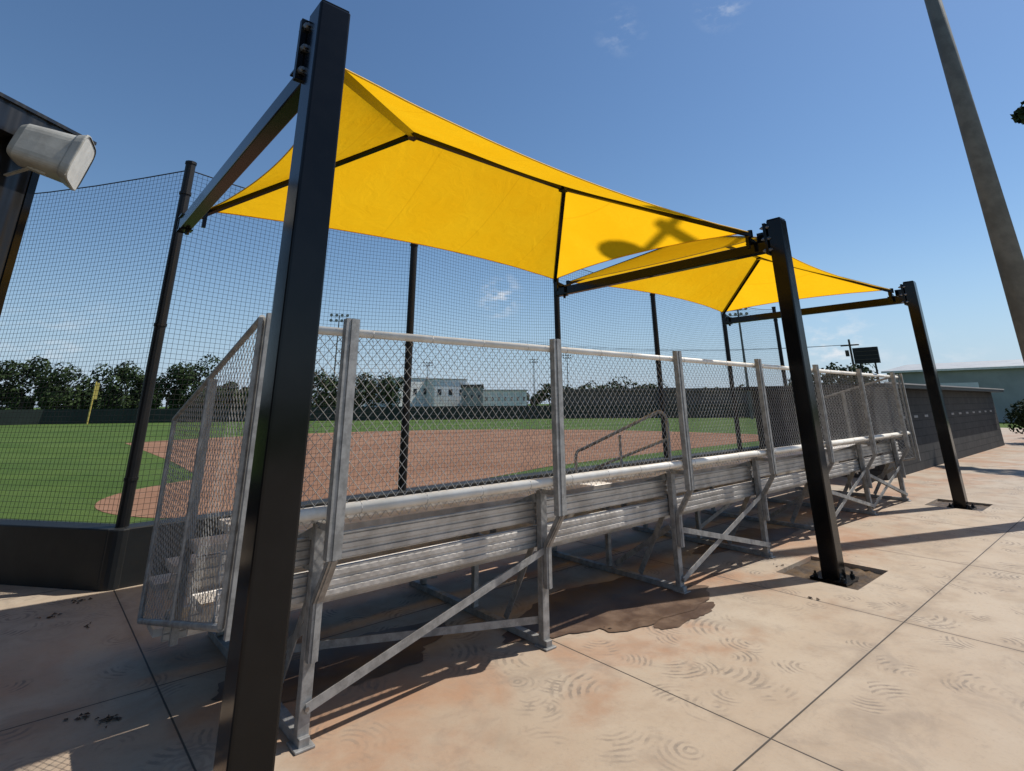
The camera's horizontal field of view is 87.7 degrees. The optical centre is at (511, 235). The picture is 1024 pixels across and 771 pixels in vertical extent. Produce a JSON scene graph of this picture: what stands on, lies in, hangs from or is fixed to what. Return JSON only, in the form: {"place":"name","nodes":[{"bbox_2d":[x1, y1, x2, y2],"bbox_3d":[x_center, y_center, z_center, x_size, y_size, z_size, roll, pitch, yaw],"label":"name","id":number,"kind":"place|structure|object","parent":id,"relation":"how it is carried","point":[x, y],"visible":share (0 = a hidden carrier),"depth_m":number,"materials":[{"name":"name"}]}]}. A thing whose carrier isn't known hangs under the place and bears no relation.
{"place":"outdoors","nodes":[
{"label":"outdoors","id":0,"kind":"place"},
{"bbox_2d":[0,92,96,314],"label":"equipment shed","id":1,"kind":"structure","parent":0,"point":[17,191],"depth_m":4.37,"materials":[{"name":"metal"}]},
{"bbox_2d":[3,124,95,190],"bbox_3d":[-3.791,-0.639,4.325,0.602,0.435,0.429,7,-19,-23],"label":"loudspeaker","id":2,"kind":"object","parent":1,"relation":"attached to","point":[66,159],"visible":1,"depth_m":4.21,"materials":[{"name":"white plastic"}]},
{"bbox_2d":[356,388,381,406],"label":"walls","id":3,"kind":"structure","parent":0,"point":[365,404],"depth_m":124.42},
{"bbox_2d":[376,378,426,406],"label":"walls","id":4,"kind":"structure","parent":0,"point":[421,388],"depth_m":123.33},
{"bbox_2d":[95,429,758,517],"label":"infield dirt","id":5,"kind":"structure","parent":0,"point":[314,449],"depth_m":17.53,"materials":[{"name":"brown soil"}]},
{"bbox_2d":[426,379,466,405],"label":"walls","id":6,"kind":"structure","parent":0,"point":[434,382],"depth_m":121.91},
{"bbox_2d":[438,389,461,394],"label":"windows","id":7,"kind":"structure","parent":6,"relation":"attached to","point":[450,393],"depth_m":121.83,"materials":[{"name":"black glass"}]},
{"bbox_2d":[461,387,482,405],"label":"walls","id":8,"kind":"structure","parent":0,"point":[474,399],"depth_m":112.67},
{"bbox_2d":[461,384,483,387],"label":"roof","id":9,"kind":"structure","parent":8,"relation":"on","point":[472,385],"depth_m":113.19,"materials":[{"name":"grey metal"}]},
{"bbox_2d":[483,391,526,405],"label":"walls","id":10,"kind":"structure","parent":0,"point":[499,394],"depth_m":119.72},
{"bbox_2d":[483,389,525,390],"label":"roof","id":11,"kind":"structure","parent":10,"relation":"on","point":[499,389],"depth_m":119.61,"materials":[{"name":"white metal"}]},
{"bbox_2d":[485,397,524,400],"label":"windows","id":12,"kind":"structure","parent":10,"relation":"attached to","point":[505,398],"depth_m":119.70,"materials":[{"name":"black glass"}]},
{"bbox_2d":[0,404,1022,523],"bbox_3d":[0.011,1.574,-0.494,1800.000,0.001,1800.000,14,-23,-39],"label":"ground","id":13,"kind":"structure","parent":0,"point":[357,424],"depth_m":18.54,"materials":[{"name":"green plant"}]},
{"bbox_2d":[86,382,99,423],"bbox_3d":[-39.688,15.824,50.498,0.396,3.860,0.160,14,-23,-39],"label":"foul pole","id":14,"kind":"object","parent":13,"relation":"on","point":[96,392],"visible":0.89,"depth_m":50.61,"materials":[{"name":"yellow metal"}]},
{"bbox_2d":[0,354,403,409],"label":"distant tree row","id":15,"kind":"object","parent":13,"relation":"on","point":[190,382],"visible":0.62,"depth_m":67.36,"materials":[{"name":"green plant"}]},
{"bbox_2d":[330,314,348,398],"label":"field light tower","id":16,"kind":"structure","parent":13,"relation":"on","point":[336,320],"depth_m":90.03,"materials":[{"name":"metal"}]},
{"bbox_2d":[0,403,755,424],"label":"outfield fence","id":17,"kind":"object","parent":13,"relation":"on","point":[317,412],"visible":0.34,"depth_m":56.33,"materials":[{"name":"black fabric"}]},
{"bbox_2d":[0,446,759,591],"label":"padded backstop wall","id":18,"kind":"structure","parent":13,"relation":"on","point":[88,556],"depth_m":5.03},
{"bbox_2d":[0,160,787,527],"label":"backstop netting","id":19,"kind":"object","parent":18,"relation":"on","point":[140,430],"visible":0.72,"depth_m":6.48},
{"bbox_2d":[0,376,830,409],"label":"distant tree row","id":20,"kind":"object","parent":13,"relation":"on","point":[318,401],"visible":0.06,"depth_m":160.15,"materials":[{"name":"green plant"}]},
{"bbox_2d":[521,339,858,378],"bbox_3d":[14.650,14.098,54.915,36.596,9.074,0.410,-13,-21,34],"label":"utility pole","id":21,"kind":"object","parent":13,"relation":"on","point":[847,352],"visible":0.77,"depth_m":46.65,"materials":[{"name":"brown wood"}]},
{"bbox_2d":[787,362,877,385],"bbox_3d":[29.452,14.592,49.765,7.659,4.854,15.482,-9,-20,27],"label":"distant tree row","id":22,"kind":"object","parent":13,"relation":"on","point":[851,369],"visible":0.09,"depth_m":44.74,"materials":[{"name":"green plant"}]},
{"bbox_2d":[852,346,880,383],"bbox_3d":[27.150,11.232,40.176,0.240,5.560,1.700,14,-23,-39],"label":"scoreboard","id":23,"kind":"object","parent":13,"relation":"on","point":[864,355],"visible":0.8,"depth_m":40.72,"materials":[{"name":"black metal"}]},
{"bbox_2d":[1003,399,1023,433],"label":"shrub","id":24,"kind":"object","parent":13,"relation":"on","point":[1017,414],"visible":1,"depth_m":20.47,"materials":[{"name":"green plant"}]},
{"bbox_2d":[0,428,1023,770],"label":"concrete pavement","id":25,"kind":"structure","parent":0,"point":[910,658],"depth_m":3.33,"materials":[{"name":"beige concrete"}]},
{"bbox_2d":[211,620,445,701],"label":"puddle","id":26,"kind":"object","parent":25,"relation":"on","point":[333,666],"visible":0.48,"depth_m":3.45,"materials":[{"name":"brown liquid"}]},
{"bbox_2d":[37,563,819,727],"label":"fallen leaves","id":27,"kind":"object","parent":25,"relation":"on","point":[109,717],"visible":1,"depth_m":2.87,"materials":[{"name":"plant"}]},
{"bbox_2d":[137,313,920,755],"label":"bleachers","id":28,"kind":"object","parent":25,"relation":"on","point":[345,547],"visible":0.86,"depth_m":3.69,"materials":[{"name":"metal"}]},
{"bbox_2d":[502,577,709,642],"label":"puddle","id":29,"kind":"object","parent":25,"relation":"on","point":[623,604],"visible":0.84,"depth_m":4.36,"materials":[{"name":"brown liquid"}]},
{"bbox_2d":[654,602,714,628],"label":"puddle","id":30,"kind":"object","parent":25,"relation":"on","point":[680,619],"visible":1,"depth_m":4.13,"materials":[{"name":"brown liquid"}]},
{"bbox_2d":[692,528,799,554],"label":"puddle","id":31,"kind":"object","parent":25,"relation":"on","point":[774,534],"visible":0.64,"depth_m":6.58,"materials":[{"name":"brown liquid"}]},
{"bbox_2d":[783,559,882,589],"bbox_3d":[3.144,3.329,5.223,0.850,0.019,0.720,14,-23,-39],"label":"mud pit","id":32,"kind":"object","parent":25,"relation":"in","point":[807,569],"visible":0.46,"depth_m":5.29,"materials":[{"name":"brown soil"}]},
{"bbox_2d":[555,217,858,586],"bbox_3d":[1.968,1.946,6.874,0.335,3.652,3.720,14,-23,-39],"label":"canopy support post","id":33,"kind":"object","parent":32,"relation":"on","point":[773,239],"visible":1,"depth_m":5.68,"materials":[{"name":"metal"}]},
{"bbox_2d":[566,235,893,314],"bbox_3d":[3.851,0.544,9.245,5.040,0.782,3.280,14,-23,-39],"label":"shade canopy","id":34,"kind":"object","parent":33,"relation":"attached to","point":[723,288],"visible":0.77,"depth_m":9.90,"materials":[{"name":"yellow fabric"}]},
{"bbox_2d":[729,382,1004,479],"bbox_3d":[12.079,5.781,16.662,13.920,1.975,3.520,14,-23,-39],"label":"block dugout","id":35,"kind":"object","parent":25,"relation":"on","point":[973,421],"visible":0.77,"depth_m":13.40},
{"bbox_2d":[929,501,988,510],"bbox_3d":[7.147,4.334,8.516,0.850,0.019,0.720,14,-23,-39],"label":"mud pit","id":36,"kind":"object","parent":25,"relation":"in","point":[946,504],"visible":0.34,"depth_m":8.66,"materials":[{"name":"brown soil"}]},
{"bbox_2d":[722,281,976,509],"bbox_3d":[5.968,2.950,10.165,0.328,3.652,3.720,14,-23,-39],"label":"canopy support post","id":37,"kind":"object","parent":36,"relation":"on","point":[906,294],"visible":0.98,"depth_m":9.05,"materials":[{"name":"metal"}]},
{"bbox_2d":[924,0,1023,361],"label":"light pole","id":38,"kind":"object","parent":25,"relation":"on","point":[1007,252],"visible":1,"depth_m":8.93,"materials":[{"name":"metal"}]},
{"bbox_2d":[1010,101,1023,124],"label":"shade tree","id":39,"kind":"object","parent":25,"relation":"on","point":[1017,116],"visible":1,"depth_m":19.08,"materials":[{"name":"green plant"}]},
{"bbox_2d":[0,0,1023,407],"label":"sky","id":40,"kind":"structure","parent":0,"point":[836,120],"materials":[{"name":"blue"}]},
{"bbox_2d":[529,359,537,404],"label":"field light tower","id":41,"kind":"structure","parent":0,"point":[533,362],"depth_m":145.50,"materials":[{"name":"metal"}]},
{"bbox_2d":[563,391,668,404],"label":"walls","id":42,"kind":"structure","parent":0,"point":[579,394],"depth_m":71.54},
{"bbox_2d":[570,398,668,402],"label":"windows","id":43,"kind":"structure","parent":42,"relation":"attached to","point":[656,399],"depth_m":71.18,"materials":[{"name":"glass"}]},
{"bbox_2d":[563,388,675,391],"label":"roof","id":44,"kind":"structure","parent":42,"relation":"on","point":[622,389],"depth_m":71.52,"materials":[{"name":"grey metal"}]},
{"bbox_2d":[668,391,753,404],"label":"walls","id":45,"kind":"structure","parent":0,"point":[705,396],"depth_m":63.39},
{"bbox_2d":[666,388,728,391],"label":"roof","id":46,"kind":"structure","parent":45,"relation":"on","point":[696,389],"depth_m":63.86,"materials":[{"name":"grey metal"}]},
{"bbox_2d":[673,399,745,403],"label":"windows","id":47,"kind":"structure","parent":45,"relation":"attached to","point":[675,400],"depth_m":63.65,"materials":[{"name":"glass"}]},
{"bbox_2d":[728,308,753,418],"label":"field light tower","id":48,"kind":"structure","parent":0,"point":[743,352],"depth_m":54.07,"materials":[{"name":"metal"}]},
{"bbox_2d":[881,359,1023,422],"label":"metal warehouse","id":49,"kind":"structure","parent":0,"point":[1007,376],"depth_m":41.85,"materials":[{"name":"white metal"}]},
{"bbox_2d":[940,382,978,387],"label":"roller doors","id":50,"kind":"structure","parent":49,"relation":"in","point":[973,384],"depth_m":42.41,"materials":[{"name":"white metal"}]},
{"bbox_3d":[-0.896,2.315,1.898,0.850,0.019,0.720,14,-23,-39],"label":"mud pit","id":51,"kind":"object","parent":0,"visible":0},
{"bbox_2d":[176,0,349,770],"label":"canopy support post","id":52,"kind":"object","parent":51,"relation":"on","point":[310,94],"visible":1,"depth_m":2.23,"materials":[{"name":"metal"}]},
{"bbox_2d":[208,68,752,282],"bbox_3d":[-0.170,-0.466,5.936,5.090,0.782,3.280,14,-23,-39],"label":"shade canopy","id":53,"kind":"object","parent":52,"relation":"attached to","point":[407,171],"visible":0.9,"depth_m":6.12,"materials":[{"name":"yellow fabric"}]}
]}

